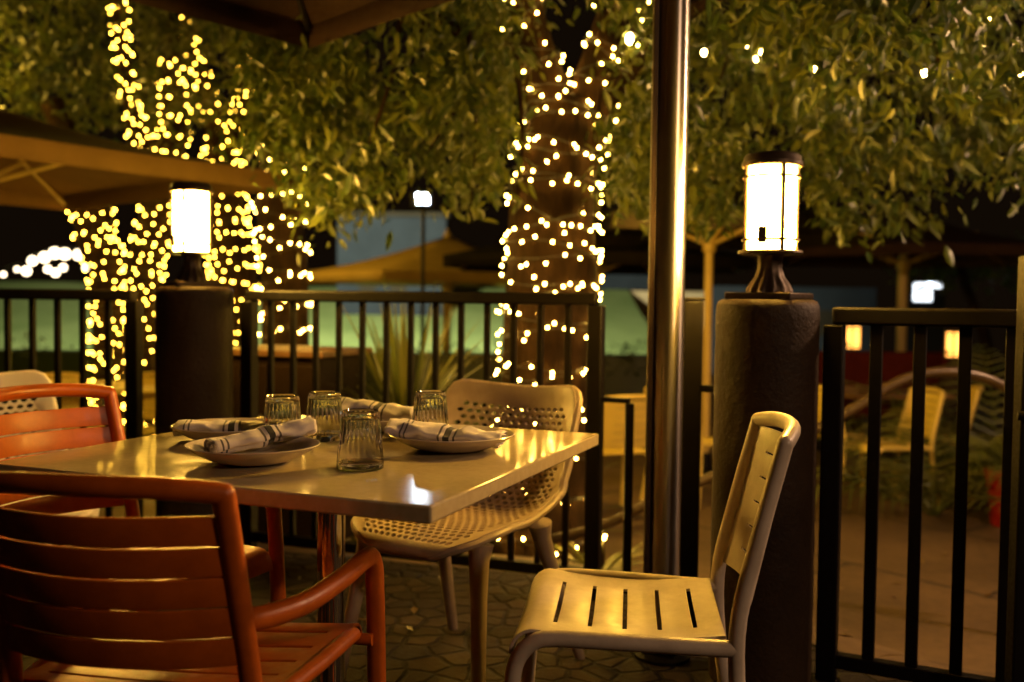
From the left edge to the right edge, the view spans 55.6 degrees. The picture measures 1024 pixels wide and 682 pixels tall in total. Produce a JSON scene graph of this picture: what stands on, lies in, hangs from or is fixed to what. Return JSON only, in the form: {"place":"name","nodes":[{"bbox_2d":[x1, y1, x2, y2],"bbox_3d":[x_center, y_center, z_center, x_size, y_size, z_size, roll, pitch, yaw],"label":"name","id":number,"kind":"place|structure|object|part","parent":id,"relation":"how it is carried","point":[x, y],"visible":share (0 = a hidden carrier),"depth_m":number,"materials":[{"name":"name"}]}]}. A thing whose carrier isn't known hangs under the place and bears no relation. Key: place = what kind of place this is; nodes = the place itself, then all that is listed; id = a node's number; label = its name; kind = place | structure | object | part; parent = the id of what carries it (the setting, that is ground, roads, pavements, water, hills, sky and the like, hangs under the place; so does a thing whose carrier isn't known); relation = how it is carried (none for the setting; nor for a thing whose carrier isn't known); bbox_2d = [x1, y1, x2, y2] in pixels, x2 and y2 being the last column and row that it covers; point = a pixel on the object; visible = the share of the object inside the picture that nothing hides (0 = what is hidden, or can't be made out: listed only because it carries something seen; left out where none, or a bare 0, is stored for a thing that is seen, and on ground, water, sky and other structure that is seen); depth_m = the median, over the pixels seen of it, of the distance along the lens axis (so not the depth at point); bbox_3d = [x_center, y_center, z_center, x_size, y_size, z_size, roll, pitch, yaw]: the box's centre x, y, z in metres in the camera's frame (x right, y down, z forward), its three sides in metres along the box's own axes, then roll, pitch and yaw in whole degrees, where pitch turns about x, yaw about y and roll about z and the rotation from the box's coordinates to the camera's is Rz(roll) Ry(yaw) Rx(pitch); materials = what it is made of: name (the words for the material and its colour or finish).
{"place":"outdoors","nodes":[
{"label":"outdoors","id":0,"kind":"place"},
{"bbox_2d":[1,247,87,276],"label":"festoon lights","id":1,"kind":"object","parent":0,"point":[54,252],"visible":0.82,"depth_m":12.94,"materials":[{"name":"beige glass"}]},
{"bbox_2d":[0,281,710,404],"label":"lawn","id":2,"kind":"structure","parent":0,"point":[624,318],"depth_m":19.74,"materials":[{"name":"green plant"}]},
{"bbox_2d":[9,538,909,681],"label":"patio floor","id":3,"kind":"structure","parent":0,"point":[431,647],"depth_m":3.07,"materials":[{"name":"stone"}]},
{"bbox_2d":[0,370,99,544],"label":"perforated chair","id":4,"kind":"object","parent":3,"relation":"on","point":[23,377],"visible":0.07,"depth_m":3.21,"materials":[{"name":"white plastic"}]},
{"bbox_2d":[0,288,142,516],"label":"fence","id":5,"kind":"object","parent":3,"relation":"on","point":[133,310],"visible":0.43,"depth_m":4.00,"materials":[{"name":"black metal"}]},
{"bbox_2d":[0,383,285,635],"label":"armchair","id":6,"kind":"object","parent":3,"relation":"on","point":[259,560],"visible":0.34,"depth_m":2.47,"materials":[{"name":"orange paint"}]},
{"bbox_2d":[0,471,385,681],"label":"armchair","id":7,"kind":"object","parent":3,"relation":"on","point":[240,638],"visible":1,"depth_m":1.49,"materials":[{"name":"orange paint"}]},
{"bbox_2d":[155,286,232,516],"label":"pillar","id":8,"kind":"structure","parent":3,"relation":"on","point":[193,352],"depth_m":3.74,"materials":[{"name":"paint"}]},
{"bbox_2d":[159,181,223,286],"bbox_3d":[-1.271,-0.423,3.847,0.190,0.414,0.190,-1,3,-40],"label":"lantern","id":9,"kind":"object","parent":8,"relation":"on","point":[191,223],"visible":0.98,"depth_m":3.79,"materials":[{"name":"white glass"}]},
{"bbox_2d":[0,415,598,681],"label":"dining table","id":10,"kind":"object","parent":3,"relation":"on","point":[406,483],"visible":0.66,"depth_m":1.88,"materials":[{"name":"beige laminate"}]},
{"bbox_2d":[170,418,262,439],"bbox_3d":[-0.654,0.210,2.238,0.256,0.036,0.256,1,2,0],"label":"plate","id":11,"kind":"object","parent":10,"relation":"on","point":[195,435],"visible":0.31,"depth_m":2.13,"materials":[{"name":"ceramic"}]},
{"bbox_2d":[172,419,262,435],"bbox_3d":[-0.654,0.197,2.237,0.245,0.034,0.096,0,2,-8],"label":"napkin","id":12,"kind":"object","parent":11,"relation":"on","point":[219,425],"visible":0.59,"depth_m":2.20,"materials":[{"name":"fabric"}]},
{"bbox_2d":[184,436,319,465],"bbox_3d":[-0.519,0.223,1.946,0.264,0.036,0.264,1,2,0],"label":"plate","id":13,"kind":"object","parent":10,"relation":"on","point":[273,453],"visible":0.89,"depth_m":1.88,"materials":[{"name":"ceramic"}]},
{"bbox_2d":[204,416,316,452],"bbox_3d":[-0.518,0.197,2.012,0.227,0.042,0.071,-11,8,-34],"label":"napkin","id":14,"kind":"object","parent":13,"relation":"on","point":[262,436],"visible":0.98,"depth_m":1.99,"materials":[{"name":"fabric"}]},
{"bbox_2d":[263,393,301,424],"bbox_3d":[-0.514,0.176,2.172,0.092,0.112,0.092,1,2,0],"label":"tumbler","id":15,"kind":"object","parent":10,"relation":"on","point":[279,408],"visible":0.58,"depth_m":2.14,"materials":[{"name":"clear glass"}]},
{"bbox_2d":[306,390,341,441],"bbox_3d":[-0.437,0.174,2.260,0.092,0.112,0.092,0,2,-23],"label":"tumbler","id":16,"kind":"object","parent":10,"relation":"on","point":[324,409],"visible":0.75,"depth_m":2.23,"materials":[{"name":"clear glass"}]},
{"bbox_2d":[336,408,383,471],"bbox_3d":[-0.295,0.190,1.885,0.092,0.112,0.092,3,3,44],"label":"tumbler","id":17,"kind":"object","parent":10,"relation":"on","point":[360,448],"visible":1,"depth_m":1.85,"materials":[{"name":"clear glass"}]},
{"bbox_2d":[380,421,387,431],"bbox_3d":[-0.325,0.205,2.461,0.250,0.036,0.250,1,2,0],"label":"plate","id":18,"kind":"object","parent":10,"relation":"on","point":[383,424],"visible":0.08,"depth_m":2.35,"materials":[{"name":"ceramic"}]},
{"bbox_2d":[341,397,413,420],"bbox_3d":[-0.345,0.178,2.457,0.216,0.060,0.107,4,3,10],"label":"napkin","id":19,"kind":"object","parent":18,"relation":"on","point":[387,411],"visible":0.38,"depth_m":2.42,"materials":[{"name":"fabric"}]},
{"bbox_2d":[412,390,448,424],"bbox_3d":[-0.195,0.175,2.311,0.092,0.112,0.092,2,2,21],"label":"tumbler","id":20,"kind":"object","parent":10,"relation":"on","point":[430,405],"visible":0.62,"depth_m":2.28,"materials":[{"name":"clear glass"}]},
{"bbox_2d":[388,425,514,452],"bbox_3d":[-0.134,0.220,2.146,0.280,0.036,0.280,1,2,0],"label":"plate","id":21,"kind":"object","parent":10,"relation":"on","point":[450,446],"visible":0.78,"depth_m":2.05,"materials":[{"name":"ceramic"}]},
{"bbox_2d":[384,418,506,447],"bbox_3d":[-0.145,0.201,2.140,0.262,0.041,0.107,4,3,14],"label":"napkin","id":22,"kind":"object","parent":21,"relation":"on","point":[406,428],"visible":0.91,"depth_m":2.12,"materials":[{"name":"fabric"}]},
{"bbox_2d":[127,0,690,666],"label":"cantilever umbrella","id":23,"kind":"object","parent":3,"relation":"on","point":[319,22],"visible":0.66,"depth_m":2.87,"materials":[{"name":"grey metal"}]},
{"bbox_2d":[240,290,633,600],"bbox_3d":[-0.319,0.364,3.714,1.686,1.105,0.065,2,2,21],"label":"fence","id":24,"kind":"object","parent":3,"relation":"on","point":[596,399],"visible":0.72,"depth_m":3.64,"materials":[{"name":"black metal"}]},
{"bbox_2d":[344,379,584,681],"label":"perforated chair","id":25,"kind":"object","parent":3,"relation":"on","point":[474,529],"visible":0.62,"depth_m":2.78,"materials":[{"name":"beige plastic"}]},
{"bbox_2d":[504,411,800,681],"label":"side chair","id":26,"kind":"object","parent":3,"relation":"on","point":[677,634],"visible":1,"depth_m":2.00,"materials":[{"name":"beige paint"}]},
{"bbox_2d":[679,297,713,627],"bbox_3d":[0.641,0.407,3.102,0.246,1.090,0.092,2,3,28],"label":"fence post","id":27,"kind":"object","parent":3,"relation":"on","point":[694,388],"visible":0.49,"depth_m":3.10,"materials":[{"name":"black metal"}]},
{"bbox_2d":[708,299,819,681],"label":"pillar","id":28,"kind":"structure","parent":3,"relation":"on","point":[766,356],"depth_m":2.65,"materials":[{"name":"paint"}]},
{"bbox_2d":[725,150,812,299],"bbox_3d":[0.731,-0.325,2.739,0.190,0.414,0.190,2,3,36],"label":"lantern","id":29,"kind":"object","parent":28,"relation":"on","point":[770,240],"visible":1,"depth_m":2.68,"materials":[{"name":"white glass"}]},
{"bbox_2d":[815,307,1016,681],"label":"gate","id":30,"kind":"structure","parent":3,"relation":"on","point":[830,659],"depth_m":2.66,"materials":[{"name":"black metal"}]},
{"bbox_2d":[1005,255,1023,681],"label":"gate post","id":31,"kind":"object","parent":3,"relation":"on","point":[1014,662],"visible":1,"depth_m":2.43,"materials":[{"name":"black metal"}]},
{"bbox_2d":[0,358,1003,676],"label":"terrace ground","id":32,"kind":"structure","parent":0,"point":[982,568],"depth_m":5.36,"materials":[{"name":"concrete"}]},
{"bbox_2d":[0,332,92,407],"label":"hedge","id":33,"kind":"object","parent":32,"relation":"on","point":[45,360],"visible":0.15,"depth_m":12.37,"materials":[{"name":"green plant"}]},
{"bbox_2d":[0,0,147,423],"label":"tree","id":34,"kind":"object","parent":32,"relation":"on","point":[50,108],"visible":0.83,"depth_m":8.36,"materials":[{"name":"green plant"}]},
{"bbox_2d":[66,205,125,422],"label":"string lights","id":35,"kind":"object","parent":34,"relation":"attached to","point":[88,279],"visible":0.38,"depth_m":8.35,"materials":[{"name":"yellow glass"}]},
{"bbox_2d":[37,372,124,448],"bbox_3d":[-3.237,0.673,7.257,0.628,0.845,0.485,2,3,30],"label":"side chair","id":36,"kind":"object","parent":32,"relation":"on","point":[71,402],"visible":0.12,"depth_m":7.46,"materials":[{"name":"yellow paint"}]},
{"bbox_2d":[87,381,154,406],"bbox_3d":[-3.180,0.710,7.535,0.800,0.737,0.800,0,2,-23],"label":"dining table","id":37,"kind":"object","parent":32,"relation":"on","point":[119,386],"visible":0.01,"depth_m":7.50,"materials":[{"name":"yellow paint"}]},
{"bbox_2d":[21,0,242,436],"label":"tree","id":38,"kind":"object","parent":32,"relation":"on","point":[107,67],"visible":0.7,"depth_m":8.28,"materials":[{"name":"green plant"}]},
{"bbox_2d":[108,0,153,148],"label":"string lights","id":39,"kind":"object","parent":38,"relation":"attached to","point":[132,72],"visible":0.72,"depth_m":8.27,"materials":[{"name":"yellow glass"}]},
{"bbox_2d":[120,200,170,422],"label":"string lights","id":40,"kind":"object","parent":38,"relation":"attached to","point":[122,269],"visible":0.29,"depth_m":8.25,"materials":[{"name":"yellow glass"}]},
{"bbox_2d":[154,59,191,156],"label":"string lights","id":41,"kind":"object","parent":38,"relation":"attached to","point":[168,80],"visible":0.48,"depth_m":8.24,"materials":[{"name":"yellow glass"}]},
{"bbox_2d":[123,372,154,434],"bbox_3d":[-2.851,0.676,7.290,0.485,0.845,0.628,2,2,20],"label":"side chair","id":42,"kind":"object","parent":32,"relation":"on","point":[148,405],"visible":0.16,"depth_m":7.53,"materials":[{"name":"yellow paint"}]},
{"bbox_2d":[0,108,282,209],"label":"market umbrella","id":43,"kind":"object","parent":32,"relation":"on","point":[46,165],"visible":0.91,"depth_m":6.36,"materials":[{"name":"fabric"}]},
{"bbox_2d":[104,11,334,346],"bbox_3d":[-2.728,-1.683,8.882,1.873,5.370,3.136,0,2,-23],"label":"tree","id":44,"kind":"object","parent":32,"relation":"on","point":[218,130],"visible":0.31,"depth_m":8.40,"materials":[{"name":"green plant"}]},
{"bbox_2d":[181,17,224,126],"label":"string lights","id":45,"kind":"object","parent":44,"relation":"attached to","point":[202,78],"visible":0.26,"depth_m":8.46,"materials":[{"name":"yellow glass"}]},
{"bbox_2d":[200,136,260,345],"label":"string lights","id":46,"kind":"object","parent":44,"relation":"attached to","point":[255,249],"visible":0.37,"depth_m":8.41,"materials":[{"name":"yellow glass"}]},
{"bbox_2d":[225,65,251,152],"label":"string lights","id":47,"kind":"object","parent":44,"relation":"attached to","point":[237,112],"visible":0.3,"depth_m":8.46,"materials":[{"name":"yellow metal"}]},
{"bbox_2d":[233,345,372,538],"bbox_3d":[-1.072,0.499,4.774,0.600,0.932,0.520,1,2,18],"label":"service cabinet","id":48,"kind":"object","parent":32,"relation":"on","point":[350,367],"visible":0.23,"depth_m":4.54,"materials":[{"name":"brown wood"}]},
{"bbox_3d":[-1.273,0.505,4.584,0.250,0.790,0.028,1,2,18],"label":"door","id":49,"kind":"part","parent":48,"relation":"part of","materials":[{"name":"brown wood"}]},
{"bbox_3d":[-1.020,0.512,4.502,0.250,0.790,0.028,1,2,18],"label":"door","id":50,"kind":"part","parent":48,"relation":"part of","materials":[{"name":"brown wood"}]},
{"bbox_2d":[208,25,401,345],"bbox_3d":[-1.483,-1.232,7.009,1.444,4.454,2.615,0,2,-10],"label":"tree","id":51,"kind":"object","parent":32,"relation":"on","point":[284,259],"visible":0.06,"depth_m":6.85,"materials":[{"name":"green plant"}]},
{"bbox_2d":[250,158,311,344],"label":"string lights","id":52,"kind":"object","parent":51,"relation":"attached to","point":[303,328],"visible":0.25,"depth_m":6.84,"materials":[{"name":"yellow metal"}]},
{"bbox_2d":[337,211,450,315],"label":"building","id":53,"kind":"structure","parent":32,"relation":"on","point":[404,228],"depth_m":20.43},
{"bbox_2d":[359,285,375,290],"bbox_3d":[-3.049,-1.323,20.453,0.350,0.600,0.020,1,2,0],"label":"window","id":54,"kind":"structure","parent":53,"relation":"in","point":[361,287],"depth_m":20.45,"materials":[{"name":"beige glass"}]},
{"bbox_2d":[390,286,405,290],"bbox_3d":[-2.399,-1.315,20.453,0.350,0.600,0.020,1,2,0],"label":"window","id":55,"kind":"structure","parent":53,"relation":"in","point":[392,288],"depth_m":20.45,"materials":[{"name":"beige glass"}]},
{"bbox_2d":[308,228,506,351],"bbox_3d":[-0.877,-0.304,12.998,3.904,2.400,3.381,0,2,-11],"label":"market umbrella","id":56,"kind":"object","parent":32,"relation":"on","point":[401,268],"visible":0.64,"depth_m":12.10,"materials":[{"name":"fabric"}]},
{"bbox_2d":[350,401,467,541],"bbox_3d":[-1.037,0.741,5.566,1.540,0.912,1.972,1,2,0],"label":"palm plant","id":57,"kind":"object","parent":32,"relation":"on","point":[352,538],"depth_m":5.62,"materials":[{"name":"green plant"}]},
{"bbox_2d":[411,190,434,389],"bbox_3d":[-0.749,-0.080,8.060,0.190,2.342,0.117,1,2,0],"label":"floodlight","id":58,"kind":"object","parent":32,"relation":"on","point":[424,202],"visible":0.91,"depth_m":8.05,"materials":[{"name":"black metal"}]},
{"bbox_2d":[329,275,533,426],"bbox_3d":[-0.463,0.349,4.750,1.343,1.349,1.441,-1,3,-34],"label":"palm","id":59,"kind":"object","parent":32,"relation":"on","point":[398,376],"visible":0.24,"depth_m":4.68,"materials":[{"name":"green plant"}]},
{"bbox_2d":[309,331,646,413],"bbox_3d":[-0.713,0.424,12.673,6.334,1.416,1.428,1,2,0],"label":"hedge","id":60,"kind":"object","parent":32,"relation":"on","point":[625,374],"visible":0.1,"depth_m":12.38,"materials":[{"name":"green plant"}]},
{"bbox_2d":[450,385,643,533],"bbox_3d":[-0.073,0.740,5.535,1.942,1.193,1.727,1,2,0],"label":"plant","id":61,"kind":"object","parent":32,"relation":"on","point":[605,485],"visible":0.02,"depth_m":5.46,"materials":[{"name":"green plant"}]},
{"bbox_2d":[528,531,643,572],"bbox_3d":[0.426,1.035,4.608,0.699,0.318,0.888,2,2,19],"label":"plant","id":62,"kind":"object","parent":32,"relation":"on","point":[616,564],"visible":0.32,"depth_m":4.71,"materials":[{"name":"green plant"}]},
{"bbox_2d":[443,204,754,305],"bbox_3d":[0.910,-0.234,10.498,3.145,2.500,3.145,-1,3,-40],"label":"market umbrella","id":63,"kind":"object","parent":32,"relation":"on","point":[623,261],"visible":0.3,"depth_m":9.63,"materials":[{"name":"fabric"}]},
{"bbox_2d":[208,0,1023,568],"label":"tree","id":64,"kind":"object","parent":32,"relation":"on","point":[476,64],"visible":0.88,"depth_m":4.42,"materials":[{"name":"green plant"}]},
{"bbox_2d":[505,0,574,125],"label":"string lights","id":65,"kind":"object","parent":64,"relation":"attached to","point":[561,61],"visible":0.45,"depth_m":4.80,"materials":[{"name":"yellow metal"}]},
{"bbox_2d":[492,329,605,554],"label":"string lights","id":66,"kind":"object","parent":64,"relation":"attached to","point":[574,498],"visible":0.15,"depth_m":4.79,"materials":[{"name":"yellow metal"}]},
{"bbox_2d":[496,94,607,338],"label":"string lights","id":67,"kind":"object","parent":64,"relation":"attached to","point":[568,176],"visible":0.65,"depth_m":4.78,"materials":[{"name":"white plastic"}]},
{"bbox_2d":[565,1,649,138],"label":"string lights","id":68,"kind":"object","parent":64,"relation":"attached to","point":[601,63],"visible":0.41,"depth_m":4.81,"materials":[{"name":"yellow metal"}]},
{"bbox_2d":[626,18,1020,93],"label":"festoon lights","id":69,"kind":"object","parent":64,"relation":"hanging from","point":[703,50],"visible":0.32,"depth_m":4.03,"materials":[{"name":"yellow glass"}]},
{"bbox_2d":[603,394,645,505],"bbox_3d":[0.674,0.752,6.478,0.485,0.845,0.628,0,2,-20],"label":"side chair","id":70,"kind":"object","parent":32,"relation":"on","point":[614,427],"visible":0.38,"depth_m":6.22,"materials":[{"name":"yellow paint"}]},
{"bbox_2d":[258,538,991,656],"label":"fallen leaves","id":71,"kind":"object","parent":32,"relation":"on","point":[414,609],"visible":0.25,"depth_m":3.34,"materials":[{"name":"brown plant"}]},
{"bbox_2d":[600,274,703,321],"bbox_3d":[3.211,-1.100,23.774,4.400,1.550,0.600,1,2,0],"label":"building","id":72,"kind":"structure","parent":32,"relation":"on","point":[631,282],"depth_m":23.58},
{"bbox_2d":[600,274,647,289],"bbox_3d":[2.966,-1.508,23.758,1.600,0.500,0.360,1,2,0],"label":"window","id":73,"kind":"structure","parent":72,"relation":"in","point":[623,282],"depth_m":23.58,"materials":[{"name":"glass"}]},
{"bbox_2d":[640,387,712,508],"bbox_3d":[1.274,0.737,7.051,0.485,0.845,0.628,3,3,40],"label":"side chair","id":74,"kind":"object","parent":32,"relation":"on","point":[706,442],"visible":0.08,"depth_m":6.85,"materials":[{"name":"yellow paint"}]},
{"bbox_2d":[594,177,889,474],"bbox_3d":[1.614,-0.153,7.999,2.683,2.550,2.683,0,3,-28],"label":"market umbrella","id":75,"kind":"object","parent":32,"relation":"on","point":[630,234],"visible":0.2,"depth_m":7.98,"materials":[{"name":"fabric"}]},
{"bbox_2d":[551,367,1004,543],"bbox_3d":[1.258,0.685,4.150,2.229,1.168,0.075,1,2,2],"label":"handrail","id":76,"kind":"object","parent":32,"relation":"on","point":[858,405],"visible":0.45,"depth_m":4.10,"materials":[{"name":"grey metal"}]},
{"bbox_2d":[817,385,902,497],"bbox_3d":[2.521,0.744,7.273,0.628,0.845,0.485,0,2,-15],"label":"side chair","id":77,"kind":"object","parent":32,"relation":"on","point":[819,419],"visible":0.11,"depth_m":7.14,"materials":[{"name":"yellow paint"}]},
{"bbox_2d":[737,204,1023,424],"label":"market umbrella","id":78,"kind":"object","parent":32,"relation":"on","point":[969,248],"visible":0.52,"depth_m":11.18,"materials":[{"name":"fabric"}]},
{"bbox_2d":[818,386,954,484],"bbox_3d":[2.958,0.771,7.935,0.850,0.737,0.850,0,2,-11],"label":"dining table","id":79,"kind":"object","parent":32,"relation":"on","point":[860,394],"visible":0.25,"depth_m":7.71,"materials":[{"name":"brown metal"}]},
{"bbox_2d":[847,387,945,507],"bbox_3d":[2.751,0.757,7.007,0.628,0.845,0.485,0,2,-10],"label":"side chair","id":80,"kind":"object","parent":32,"relation":"on","point":[931,428],"visible":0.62,"depth_m":6.96,"materials":[{"name":"yellow paint"}]},
{"bbox_2d":[815,403,1002,515],"bbox_3d":[2.816,0.834,6.523,2.283,0.774,2.123,1,2,0],"label":"palm plant","id":81,"kind":"object","parent":32,"relation":"on","point":[934,488],"visible":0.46,"depth_m":6.60,"materials":[{"name":"green plant"}]},
{"bbox_2d":[820,345,1004,486],"bbox_3d":[3.853,0.631,7.372,2.982,1.139,3.038,1,2,0],"label":"palm plant","id":82,"kind":"object","parent":32,"relation":"on","point":[949,428],"visible":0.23,"depth_m":7.67,"materials":[{"name":"green plant"}]},
{"bbox_2d":[890,385,983,501],"bbox_3d":[3.232,0.748,7.386,0.628,0.845,0.485,2,2,20],"label":"side chair","id":83,"kind":"object","parent":32,"relation":"on","point":[975,396],"visible":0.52,"depth_m":7.16,"materials":[{"name":"yellow paint"}]},
{"bbox_2d":[881,221,1022,400],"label":"tree","id":84,"kind":"object","parent":32,"relation":"on","point":[965,282],"visible":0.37,"depth_m":14.94,"materials":[{"name":"green plant"}]},
{"bbox_2d":[949,435,1002,526],"bbox_3d":[3.315,0.913,6.320,0.860,0.594,0.850,1,2,0],"label":"potted palm","id":85,"kind":"object","parent":32,"relation":"on","point":[995,472],"visible":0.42,"depth_m":6.31,"materials":[{"name":"green plant"}]},
{"bbox_2d":[0,0,1023,408],"label":"sky","id":86,"kind":"structure","parent":0,"point":[25,232],"materials":[{"name":"black"}]},
{"bbox_2d":[711,286,876,377],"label":"building","id":87,"kind":"structure","parent":0,"point":[828,299],"depth_m":18.98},
{"bbox_2d":[820,310,833,335],"bbox_3d":[6.032,-0.353,18.988,0.800,0.500,0.020,1,2,0],"label":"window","id":88,"kind":"structure","parent":87,"relation":"in","point":[825,315],"depth_m":18.97,"materials":[{"name":"black glass"}]},
{"bbox_2d":[844,401,862,432],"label":"pillar","id":89,"kind":"structure","parent":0,"point":[852,426],"depth_m":10.43,"materials":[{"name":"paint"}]},
{"bbox_2d":[846,325,861,350],"bbox_3d":[3.695,0.007,10.507,0.190,0.414,0.190,0,2,-17],"label":"lantern","id":90,"kind":"object","parent":89,"relation":"on","point":[853,337],"visible":0.66,"depth_m":10.45,"materials":[{"name":"yellow glass"}]},
{"bbox_2d":[817,351,947,451],"bbox_3d":[3.717,0.599,9.649,1.500,0.970,0.540,0,2,-6],"label":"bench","id":91,"kind":"object","parent":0,"point":[896,364],"visible":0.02,"depth_m":9.80,"materials":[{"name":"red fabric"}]},
{"bbox_2d":[906,282,944,351],"bbox_3d":[7.674,-0.145,18.145,0.700,1.892,0.320,1,2,0],"label":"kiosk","id":92,"kind":"object","parent":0,"point":[935,335],"visible":0.38,"depth_m":17.98,"materials":[{"name":"black"}]},
{"bbox_2d":[938,377,957,457],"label":"pillar","id":93,"kind":"structure","parent":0,"point":[949,387],"depth_m":9.13,"materials":[{"name":"paint"}]},
{"bbox_2d":[943,328,958,366],"bbox_3d":[4.193,0.079,9.208,0.190,0.414,0.190,0,2,-17],"label":"lantern","id":94,"kind":"object","parent":93,"relation":"on","point":[951,347],"visible":0.63,"depth_m":9.16,"materials":[{"name":"yellow glass"}]}
]}

